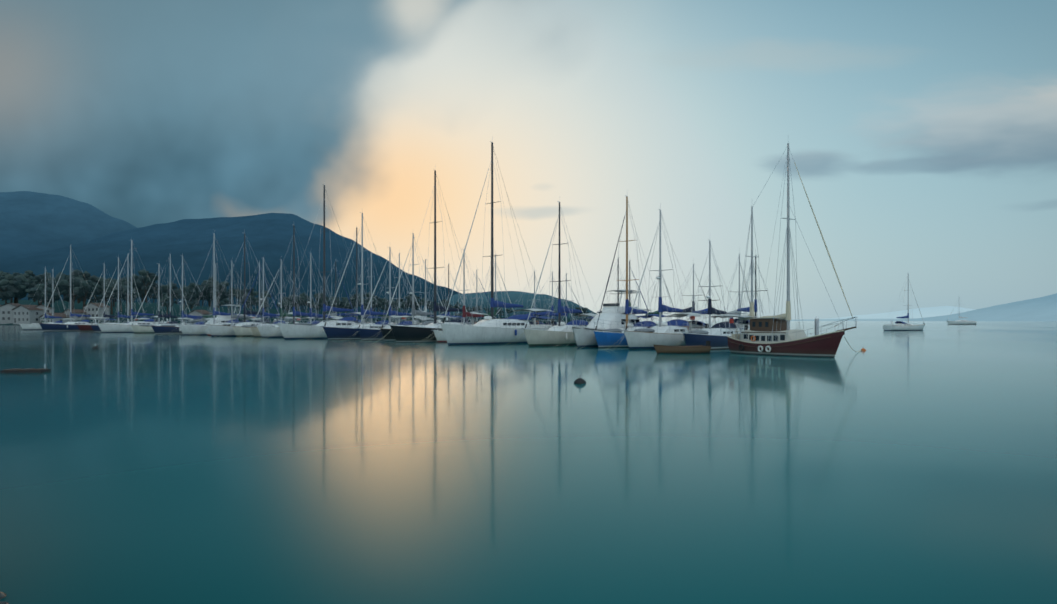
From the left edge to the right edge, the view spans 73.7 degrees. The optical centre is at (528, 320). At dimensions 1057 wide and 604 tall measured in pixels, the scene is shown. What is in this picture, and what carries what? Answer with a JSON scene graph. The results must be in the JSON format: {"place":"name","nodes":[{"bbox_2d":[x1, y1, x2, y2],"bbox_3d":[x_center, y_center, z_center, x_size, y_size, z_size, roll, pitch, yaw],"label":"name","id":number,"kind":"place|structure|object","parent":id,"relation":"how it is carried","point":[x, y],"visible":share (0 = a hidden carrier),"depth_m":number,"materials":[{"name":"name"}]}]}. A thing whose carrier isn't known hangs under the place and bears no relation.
{"place":"outdoors","nodes":[
{"label":"outdoors","id":0,"kind":"place"},
{"bbox_2d":[0,191,136,258],"bbox_3d":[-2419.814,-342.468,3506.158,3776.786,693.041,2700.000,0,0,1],"label":"mountain","id":1,"kind":"structure","parent":0,"point":[32,222],"depth_m":3381.86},
{"bbox_2d":[0,213,461,312],"bbox_3d":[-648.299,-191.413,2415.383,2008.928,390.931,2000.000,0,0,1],"label":"mountain","id":2,"kind":"structure","parent":0,"point":[269,236],"depth_m":2023.37,"materials":[{"name":"blue"}]},
{"bbox_2d":[0,300,657,324],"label":"shore land","id":3,"kind":"structure","parent":0,"point":[150,308],"depth_m":374.29,"materials":[{"name":"green plant"}]},
{"bbox_2d":[0,303,20,323],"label":"house","id":4,"kind":"structure","parent":3,"relation":"on","point":[6,313],"depth_m":323.45,"materials":[{"name":"white paint"}]},
{"bbox_2d":[12,305,43,324],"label":"house","id":5,"kind":"structure","parent":3,"relation":"on","point":[21,315],"depth_m":320.23,"materials":[{"name":"white paint"}]},
{"bbox_2d":[36,305,53,312],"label":"house","id":6,"kind":"structure","parent":3,"relation":"on","point":[49,310],"depth_m":325.47,"materials":[{"name":"beige paint"}]},
{"bbox_2d":[39,313,69,323],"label":"house","id":7,"kind":"structure","parent":3,"relation":"on","point":[63,315],"depth_m":318.93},
{"bbox_2d":[62,309,85,320],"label":"house","id":8,"kind":"structure","parent":3,"relation":"on","point":[77,311],"depth_m":329.04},
{"bbox_2d":[83,303,109,319],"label":"house","id":9,"kind":"structure","parent":3,"relation":"on","point":[92,308],"depth_m":332.04,"materials":[{"name":"white paint"}]},
{"bbox_2d":[188,310,211,320],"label":"house","id":10,"kind":"structure","parent":3,"relation":"on","point":[201,313],"depth_m":330.88,"materials":[{"name":"white"}]},
{"bbox_2d":[0,269,601,319],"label":"shore trees","id":11,"kind":"object","parent":3,"relation":"on","point":[16,286],"visible":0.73,"depth_m":376.86,"materials":[{"name":"green plant"}]},
{"bbox_2d":[427,291,596,318],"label":"hill","id":12,"kind":"structure","parent":0,"point":[513,297],"depth_m":1020.40,"materials":[{"name":"green plant"}]},
{"bbox_2d":[0,321,1056,603],"bbox_3d":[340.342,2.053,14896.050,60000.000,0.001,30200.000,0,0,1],"label":"sea water","id":13,"kind":"structure","parent":0,"point":[902,467],"depth_m":9.61,"materials":[{"name":"teal liquid"}]},
{"bbox_2d":[0,591,5,599],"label":"shore rock","id":14,"kind":"object","parent":13,"relation":"in","point":[2,595],"visible":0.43,"depth_m":5.22,"materials":[{"name":"grey stone"}]},
{"bbox_2d":[0,364,50,372],"bbox_3d":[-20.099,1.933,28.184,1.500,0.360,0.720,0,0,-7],"label":"jetty","id":15,"kind":"object","parent":13,"relation":"on","point":[29,370],"visible":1,"depth_m":27.88,"materials":[{"name":"brown wood"}]},
{"bbox_2d":[20,266,74,329],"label":"sailboat","id":16,"kind":"object","parent":13,"relation":"on","point":[31,327],"visible":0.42,"depth_m":160.31,"materials":[{"name":"white plastic"}]},
{"bbox_2d":[32,278,66,324],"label":"sailboat","id":17,"kind":"object","parent":13,"relation":"on","point":[52,306],"visible":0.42,"depth_m":204.73,"materials":[{"name":"grey metal"}]},
{"bbox_2d":[39,246,103,330],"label":"sailboat","id":18,"kind":"object","parent":13,"relation":"on","point":[70,326],"visible":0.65,"depth_m":144.70,"materials":[{"name":"white plastic"}]},
{"bbox_2d":[76,261,136,331],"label":"sailboat","id":19,"kind":"object","parent":13,"relation":"on","point":[85,328],"visible":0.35,"depth_m":135.21,"materials":[{"name":"white plastic"}]},
{"bbox_2d":[91,257,152,331],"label":"sailboat","id":20,"kind":"object","parent":13,"relation":"on","point":[95,328],"visible":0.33,"depth_m":130.45,"materials":[{"name":"white plastic"}]},
{"bbox_2d":[102,255,143,322],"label":"sailboat","id":21,"kind":"object","parent":13,"relation":"on","point":[128,307],"visible":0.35,"depth_m":165.80,"materials":[{"name":"grey metal"}]},
{"bbox_2d":[96,240,170,332],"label":"sailboat","id":22,"kind":"object","parent":13,"relation":"on","point":[113,328],"visible":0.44,"depth_m":122.59,"materials":[{"name":"white plastic"}]},
{"bbox_2d":[129,263,192,332],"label":"sailboat","id":23,"kind":"object","parent":13,"relation":"on","point":[142,328],"visible":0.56,"depth_m":118.28,"materials":[{"name":"white plastic"}]},
{"bbox_2d":[138,254,193,324],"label":"sailboat","id":24,"kind":"object","parent":13,"relation":"on","point":[156,321],"visible":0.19,"depth_m":151.90,"materials":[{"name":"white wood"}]},
{"bbox_2d":[150,256,211,333],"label":"sailboat","id":25,"kind":"object","parent":13,"relation":"on","point":[166,329],"visible":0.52,"depth_m":110.36,"materials":[{"name":"blue plastic"}]},
{"bbox_2d":[185,261,233,324],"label":"sailboat","id":26,"kind":"object","parent":13,"relation":"on","point":[211,316],"visible":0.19,"depth_m":135.74,"materials":[{"name":"grey metal"}]},
{"bbox_2d":[185,286,243,325],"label":"motor cruiser","id":27,"kind":"object","parent":13,"relation":"on","point":[223,318],"visible":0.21,"depth_m":105.30,"materials":[{"name":"white plastic"}]},
{"bbox_2d":[177,234,255,334],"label":"sailboat","id":28,"kind":"object","parent":13,"relation":"on","point":[186,329],"visible":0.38,"depth_m":102.95,"materials":[{"name":"white plastic"}]},
{"bbox_2d":[202,261,260,334],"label":"sailboat","id":29,"kind":"object","parent":13,"relation":"on","point":[232,323],"visible":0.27,"depth_m":101.80,"materials":[{"name":"white plastic"}]},
{"bbox_2d":[204,233,290,335],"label":"sailboat","id":30,"kind":"object","parent":13,"relation":"on","point":[217,330],"visible":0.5,"depth_m":95.37,"materials":[{"name":"white plastic"}]},
{"bbox_2d":[234,262,278,322],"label":"sailboat","id":31,"kind":"object","parent":13,"relation":"on","point":[259,297],"visible":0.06,"depth_m":124.88,"materials":[{"name":"grey metal"}]},
{"bbox_2d":[230,256,299,335],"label":"sailboat","id":32,"kind":"object","parent":13,"relation":"on","point":[242,330],"visible":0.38,"depth_m":94.98,"materials":[{"name":"white plastic"}]},
{"bbox_2d":[248,256,309,336],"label":"sailboat","id":33,"kind":"object","parent":13,"relation":"on","point":[257,333],"visible":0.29,"depth_m":92.31,"materials":[{"name":"white plastic"}]},
{"bbox_2d":[257,274,319,324],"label":"sailboat","id":34,"kind":"object","parent":13,"relation":"on","point":[289,310],"visible":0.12,"depth_m":116.54,"materials":[{"name":"white wood"}]},
{"bbox_2d":[255,225,333,337],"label":"sailboat","id":35,"kind":"object","parent":13,"relation":"on","point":[266,330],"visible":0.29,"depth_m":88.72,"materials":[{"name":"white plastic"}]},
{"bbox_2d":[283,253,341,325],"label":"sailboat","id":36,"kind":"object","parent":13,"relation":"on","point":[317,315],"visible":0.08,"depth_m":87.89,"materials":[{"name":"white"}]},
{"bbox_2d":[301,261,353,322],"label":"sailboat","id":37,"kind":"object","parent":13,"relation":"on","point":[332,314],"visible":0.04,"depth_m":108.43,"materials":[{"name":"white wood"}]},
{"bbox_2d":[276,182,379,338],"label":"sailboat","id":38,"kind":"object","parent":13,"relation":"on","point":[300,330],"visible":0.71,"depth_m":81.46,"materials":[{"name":"white plastic"}]},
{"bbox_2d":[319,227,378,321],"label":"sailboat","id":39,"kind":"object","parent":13,"relation":"on","point":[356,310],"visible":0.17,"depth_m":105.27,"materials":[{"name":"white wood"}]},
{"bbox_2d":[321,209,405,339],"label":"sailboat","id":40,"kind":"object","parent":13,"relation":"on","point":[337,333],"visible":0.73,"depth_m":78.20,"materials":[{"name":"plastic"}]},
{"bbox_2d":[339,252,387,323],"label":"sailboat","id":41,"kind":"object","parent":13,"relation":"on","point":[358,321],"visible":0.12,"depth_m":102.73,"materials":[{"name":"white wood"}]},
{"bbox_2d":[359,254,420,322],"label":"sailboat","id":42,"kind":"object","parent":13,"relation":"on","point":[399,309],"visible":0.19,"depth_m":99.24,"materials":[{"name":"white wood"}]},
{"bbox_2d":[357,247,429,339],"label":"sailboat","id":43,"kind":"object","parent":13,"relation":"on","point":[365,334],"visible":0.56,"depth_m":76.94,"materials":[{"name":"wood"}]},
{"bbox_2d":[378,233,453,340],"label":"sailboat","id":44,"kind":"object","parent":13,"relation":"on","point":[389,336],"visible":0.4,"depth_m":74.02,"materials":[{"name":"wood"}]},
{"bbox_2d":[388,258,445,324],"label":"sailboat","id":45,"kind":"object","parent":13,"relation":"on","point":[425,296],"visible":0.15,"depth_m":94.22,"materials":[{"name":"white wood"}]},
{"bbox_2d":[169,327,683,350],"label":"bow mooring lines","id":46,"kind":"object","parent":13,"relation":"on","point":[423,339],"visible":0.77,"depth_m":64.69,"materials":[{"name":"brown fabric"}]},
{"bbox_2d":[388,165,488,342],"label":"sailboat","id":47,"kind":"object","parent":13,"relation":"on","point":[407,334],"visible":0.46,"depth_m":68.81,"materials":[{"name":"black plastic"}]},
{"bbox_2d":[414,260,470,321],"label":"sailboat","id":48,"kind":"object","parent":13,"relation":"on","point":[448,314],"visible":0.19,"depth_m":90.89,"materials":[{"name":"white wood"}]},
{"bbox_2d":[95,316,818,334],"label":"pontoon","id":49,"kind":"object","parent":13,"relation":"on","point":[816,324],"visible":0.04,"depth_m":54.39,"materials":[{"name":"grey wood"}]},
{"bbox_2d":[431,253,495,341],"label":"sailboat","id":50,"kind":"object","parent":13,"relation":"on","point":[441,335],"visible":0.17,"depth_m":69.69,"materials":[{"name":"white wood"}]},
{"bbox_2d":[448,269,496,324],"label":"sailboat","id":51,"kind":"object","parent":13,"relation":"on","point":[476,311],"visible":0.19,"depth_m":87.66,"materials":[{"name":"grey wood"}]},
{"bbox_2d":[467,253,514,322],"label":"sailboat","id":52,"kind":"object","parent":13,"relation":"on","point":[496,308],"visible":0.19,"depth_m":85.57,"materials":[{"name":"white wood"}]},
{"bbox_2d":[438,137,555,344],"bbox_3d":[-2.897,-7.041,63.926,4.101,19.168,13.445,0,0,43],"label":"sailboat","id":53,"kind":"object","parent":13,"relation":"on","point":[491,329],"visible":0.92,"depth_m":62.86,"materials":[{"name":"white plastic"}]},
{"bbox_2d":[501,269,553,321],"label":"sailboat","id":54,"kind":"object","parent":13,"relation":"on","point":[534,302],"visible":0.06,"depth_m":80.92,"materials":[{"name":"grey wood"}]},
{"bbox_2d":[529,272,573,324],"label":"sailboat","id":55,"kind":"object","parent":13,"relation":"on","point":[543,313],"visible":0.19,"depth_m":79.24,"materials":[{"name":"blue wood"}]},
{"bbox_2d":[521,201,596,345],"bbox_3d":[2.914,-4.072,60.601,3.510,13.230,10.681,0,0,40],"label":"sailboat","id":56,"kind":"object","parent":13,"relation":"on","point":[559,333],"visible":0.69,"depth_m":59.38,"materials":[{"name":"white plastic"}]},
{"bbox_2d":[531,273,587,325],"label":"sailboat","id":57,"kind":"object","parent":13,"relation":"on","point":[551,314],"visible":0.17,"depth_m":77.78,"materials":[{"name":"blue wood"}]},
{"bbox_2d":[574,376,585,383],"bbox_3d":[1.696,1.956,23.174,0.420,0.446,0.399,0,0,1],"label":"buoy","id":58,"kind":"object","parent":13,"relation":"on","point":[579,380],"visible":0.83,"depth_m":23.05,"materials":[{"name":"black plastic"}]},
{"bbox_2d":[581,257,636,320],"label":"sailboat","id":59,"kind":"object","parent":13,"relation":"on","point":[617,298],"visible":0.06,"depth_m":73.08,"materials":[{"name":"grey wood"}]},
{"bbox_2d":[572,271,651,346],"bbox_3d":[6.569,-1.565,57.734,3.708,8.215,10.080,0,0,40],"label":"motor cruiser","id":60,"kind":"object","parent":13,"relation":"on","point":[607,317],"visible":0.56,"depth_m":56.60,"materials":[{"name":"plastic"}]},
{"bbox_2d":[597,255,651,318],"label":"sailboat","id":61,"kind":"object","parent":13,"relation":"on","point":[629,288],"visible":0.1,"depth_m":73.60,"materials":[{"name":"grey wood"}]},
{"bbox_2d":[592,197,671,347],"bbox_3d":[8.146,-3.965,56.582,3.409,13.016,9.937,0,0,43],"label":"sailboat","id":62,"kind":"object","parent":13,"relation":"on","point":[607,338],"visible":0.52,"depth_m":56.03,"materials":[{"name":"plastic"}]},
{"bbox_2d":[637,271,673,324],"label":"sailboat","id":63,"kind":"object","parent":13,"relation":"on","point":[650,312],"visible":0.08,"depth_m":69.48,"materials":[{"name":"blue wood"}]},
{"bbox_2d":[622,204,712,348],"bbox_3d":[10.552,-3.239,54.340,3.509,11.565,11.065,0,0,44],"label":"sailboat","id":64,"kind":"object","parent":13,"relation":"on","point":[668,333],"visible":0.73,"depth_m":53.24,"materials":[{"name":"white plastic"}]},
{"bbox_2d":[654,341,710,353],"bbox_3d":[9.683,1.766,44.517,3.874,0.976,1.449,0,0,-14],"label":"dinghy","id":65,"kind":"object","parent":13,"relation":"on","point":[665,349],"visible":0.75,"depth_m":43.97,"materials":[{"name":"brown wood"}]},
{"bbox_2d":[656,263,716,328],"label":"sailboat","id":66,"kind":"object","parent":13,"relation":"on","point":[687,309],"visible":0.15,"depth_m":68.51,"materials":[{"name":"blue wood"}]},
{"bbox_2d":[666,275,721,329],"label":"sailboat","id":67,"kind":"object","parent":13,"relation":"on","point":[699,323],"visible":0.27,"depth_m":65.65,"materials":[{"name":"blue wood"}]},
{"bbox_2d":[681,241,748,349],"bbox_3d":[13.788,-1.958,52.462,3.215,9.002,9.587,0,0,41],"label":"sailboat","id":68,"kind":"object","parent":13,"relation":"on","point":[716,335],"visible":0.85,"depth_m":51.63,"materials":[{"name":"blue plastic"}]},
{"bbox_2d":[705,253,749,327],"bbox_3d":[18.946,-2.048,63.895,2.862,9.181,9.190,0,0,40],"label":"sailboat","id":69,"kind":"object","parent":13,"relation":"on","point":[734,311],"visible":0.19,"depth_m":64.07,"materials":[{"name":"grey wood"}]},
{"bbox_2d":[719,249,774,331],"bbox_3d":[20.437,-1.996,64.119,3.534,9.078,11.509,0,0,44],"label":"sailboat","id":70,"kind":"object","parent":13,"relation":"on","point":[745,310],"visible":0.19,"depth_m":63.38,"materials":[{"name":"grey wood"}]},
{"bbox_2d":[727,143,856,356],"bbox_3d":[15.486,-4.262,42.216,2.690,13.709,9.033,0,0,-32],"label":"sailboat","id":71,"kind":"object","parent":13,"relation":"on","point":[774,335],"visible":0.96,"depth_m":42.07,"materials":[{"name":"brown wood"}]},
{"bbox_2d":[883,273,924,330],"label":"sailboat","id":72,"kind":"object","parent":13,"relation":"on","point":[902,326],"visible":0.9,"depth_m":146.61,"materials":[{"name":"white plastic"}]},
{"bbox_2d":[947,303,976,324],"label":"boat","id":73,"kind":"object","parent":13,"relation":"on","point":[961,322],"visible":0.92,"depth_m":382.79,"materials":[{"name":"white plastic"}]},
{"bbox_2d":[0,0,1056,320],"label":"sky","id":74,"kind":"structure","parent":0,"point":[921,135],"materials":[{"name":"blue"}]},
{"bbox_2d":[786,318,914,320],"bbox_3d":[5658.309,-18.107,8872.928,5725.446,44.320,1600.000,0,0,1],"label":"shore","id":75,"kind":"structure","parent":0,"point":[849,319],"depth_m":8567.15,"materials":[{"name":"grey"}]},
{"bbox_2d":[826,306,975,318],"bbox_3d":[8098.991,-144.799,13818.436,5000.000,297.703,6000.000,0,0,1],"label":"distant hill","id":76,"kind":"structure","parent":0,"point":[934,311],"depth_m":13227.98,"materials":[{"name":"blue"}]},
{"bbox_2d":[888,293,1056,320],"bbox_3d":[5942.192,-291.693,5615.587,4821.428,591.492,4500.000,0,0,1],"label":"hill","id":77,"kind":"structure","parent":0,"point":[1044,308],"depth_m":5832.03,"materials":[{"name":"blue"}]}
]}

